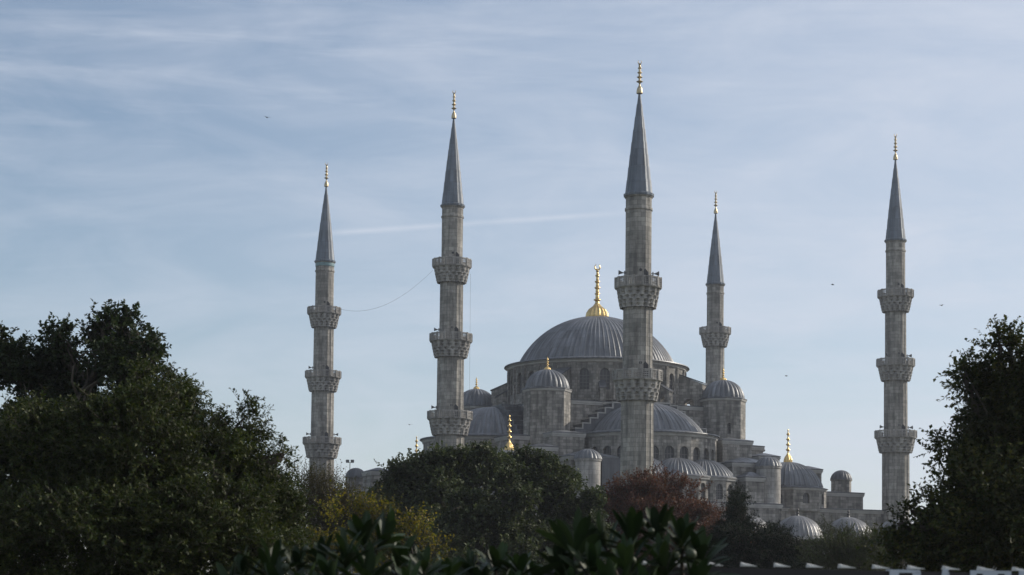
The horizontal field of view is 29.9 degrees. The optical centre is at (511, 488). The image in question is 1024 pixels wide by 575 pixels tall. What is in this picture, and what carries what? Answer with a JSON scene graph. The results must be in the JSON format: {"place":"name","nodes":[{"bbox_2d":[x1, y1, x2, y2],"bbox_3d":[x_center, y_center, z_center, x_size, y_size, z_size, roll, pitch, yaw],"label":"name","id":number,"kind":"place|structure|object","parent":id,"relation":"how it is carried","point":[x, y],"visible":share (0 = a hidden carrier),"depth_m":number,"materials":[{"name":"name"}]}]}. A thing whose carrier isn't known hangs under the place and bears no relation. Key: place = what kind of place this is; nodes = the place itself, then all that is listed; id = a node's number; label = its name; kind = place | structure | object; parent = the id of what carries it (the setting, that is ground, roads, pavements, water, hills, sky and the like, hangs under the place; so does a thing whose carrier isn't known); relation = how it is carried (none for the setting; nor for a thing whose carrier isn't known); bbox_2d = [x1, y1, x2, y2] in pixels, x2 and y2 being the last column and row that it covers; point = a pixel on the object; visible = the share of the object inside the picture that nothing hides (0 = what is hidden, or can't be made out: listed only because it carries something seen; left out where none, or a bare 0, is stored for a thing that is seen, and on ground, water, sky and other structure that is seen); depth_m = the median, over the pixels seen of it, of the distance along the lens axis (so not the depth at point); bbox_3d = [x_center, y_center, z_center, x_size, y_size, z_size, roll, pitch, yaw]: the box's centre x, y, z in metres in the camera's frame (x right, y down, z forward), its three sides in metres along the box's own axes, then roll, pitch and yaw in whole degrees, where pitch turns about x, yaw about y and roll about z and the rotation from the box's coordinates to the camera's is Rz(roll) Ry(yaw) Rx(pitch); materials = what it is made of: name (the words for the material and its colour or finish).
{"place":"outdoors","nodes":[
{"label":"outdoors","id":0,"kind":"place"},
{"bbox_2d":[0,0,1023,570],"label":"sky","id":1,"kind":"structure","parent":0,"point":[141,160],"materials":[{"name":"blue"}]},
{"bbox_2d":[544,561,1023,574],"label":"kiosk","id":2,"kind":"object","parent":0,"point":[888,571],"visible":0.69,"depth_m":10.99,"materials":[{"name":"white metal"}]},
{"label":"ground","id":3,"kind":"structure","parent":0,"visible":0},
{"bbox_2d":[0,298,171,485],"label":"oak tree","id":4,"kind":"object","parent":3,"relation":"on","point":[57,367],"visible":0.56,"depth_m":43.92,"materials":[{"name":"green plant"}]},
{"bbox_2d":[0,349,329,574],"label":"broadleaf tree","id":5,"kind":"object","parent":3,"relation":"on","point":[133,506],"visible":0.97,"depth_m":25.82,"materials":[{"name":"green plant"}]},
{"bbox_2d":[302,163,341,574],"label":"minaret","id":6,"kind":"object","parent":3,"relation":"on","point":[323,378],"visible":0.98,"depth_m":313.13,"materials":[{"name":"grey stone"}]},
{"bbox_2d":[281,456,387,559],"bbox_3d":[-4.609,1.899,47.926,3.175,5.319,2.748,1,-3,0],"label":"bare shrub","id":7,"kind":"object","parent":3,"relation":"on","point":[312,481],"visible":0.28,"depth_m":47.78,"materials":[{"name":"green plant"}]},
{"bbox_2d":[212,502,475,574],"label":"broad leaved shrub","id":8,"kind":"object","parent":3,"relation":"on","point":[368,557],"visible":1,"depth_m":11.15,"materials":[{"name":"green plant"}]},
{"bbox_2d":[346,460,353,487],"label":"floodlight mast","id":9,"kind":"object","parent":3,"relation":"on","point":[347,461],"visible":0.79,"depth_m":300.60,"materials":[{"name":"metal"}]},
{"bbox_2d":[287,479,455,574],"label":"yellowing shrub","id":10,"kind":"object","parent":3,"relation":"on","point":[375,513],"visible":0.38,"depth_m":39.95,"materials":[{"name":"green plant"}]},
{"bbox_2d":[427,90,472,449],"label":"minaret","id":11,"kind":"object","parent":3,"relation":"on","point":[449,419],"visible":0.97,"depth_m":267.39,"materials":[{"name":"stone"}]},
{"bbox_2d":[363,440,619,574],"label":"round evergreen tree","id":12,"kind":"object","parent":3,"relation":"on","point":[447,482],"visible":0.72,"depth_m":90.62,"materials":[{"name":"green plant"}]},
{"bbox_2d":[452,541,544,574],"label":"broad leaved shrub","id":13,"kind":"object","parent":3,"relation":"on","point":[501,563],"visible":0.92,"depth_m":12.18,"materials":[{"name":"green plant"}]},
{"bbox_2d":[328,265,912,574],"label":"mosque","id":14,"kind":"structure","parent":3,"relation":"on","point":[556,393],"depth_m":284.00,"materials":[{"name":"stone"}]},
{"bbox_2d":[524,503,740,574],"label":"broad leaved shrub","id":15,"kind":"object","parent":3,"relation":"on","point":[571,552],"visible":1,"depth_m":10.53,"materials":[{"name":"green plant"}]},
{"bbox_2d":[612,61,662,498],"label":"minaret","id":16,"kind":"object","parent":3,"relation":"on","point":[636,381],"visible":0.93,"depth_m":209.08,"materials":[{"name":"stone"}]},
{"bbox_2d":[601,461,726,566],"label":"red tree","id":17,"kind":"object","parent":3,"relation":"on","point":[643,489],"visible":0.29,"depth_m":111.34,"materials":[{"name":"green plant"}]},
{"bbox_2d":[699,191,730,386],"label":"minaret","id":18,"kind":"object","parent":3,"relation":"on","point":[715,333],"visible":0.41,"depth_m":332.22,"materials":[{"name":"stone"}]},
{"bbox_2d":[677,510,756,567],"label":"red shrub","id":19,"kind":"object","parent":3,"relation":"on","point":[710,521],"visible":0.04,"depth_m":107.59,"materials":[{"name":"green plant"}]},
{"bbox_2d":[672,480,829,569],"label":"cedar tree","id":20,"kind":"object","parent":3,"relation":"on","point":[769,549],"visible":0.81,"depth_m":82.77,"materials":[{"name":"green plant"}]},
{"bbox_2d":[602,551,994,570],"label":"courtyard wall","id":21,"kind":"structure","parent":3,"relation":"on","point":[822,569],"depth_m":218.25,"materials":[{"name":"stone"}]},
{"bbox_2d":[795,514,889,570],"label":"olive shrub","id":22,"kind":"object","parent":3,"relation":"on","point":[839,548],"visible":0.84,"depth_m":71.65,"materials":[{"name":"green plant"}]},
{"bbox_2d":[827,512,909,570],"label":"brown shrub","id":23,"kind":"object","parent":3,"relation":"on","point":[884,547],"visible":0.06,"depth_m":77.72,"materials":[{"name":"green plant"}]},
{"bbox_2d":[874,134,916,522],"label":"minaret","id":24,"kind":"object","parent":3,"relation":"on","point":[895,442],"visible":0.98,"depth_m":289.37,"materials":[{"name":"stone"}]},
{"bbox_2d":[856,314,1023,572],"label":"plane tree","id":25,"kind":"object","parent":3,"relation":"on","point":[973,519],"visible":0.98,"depth_m":30.52,"materials":[{"name":"green plant"}]}
]}

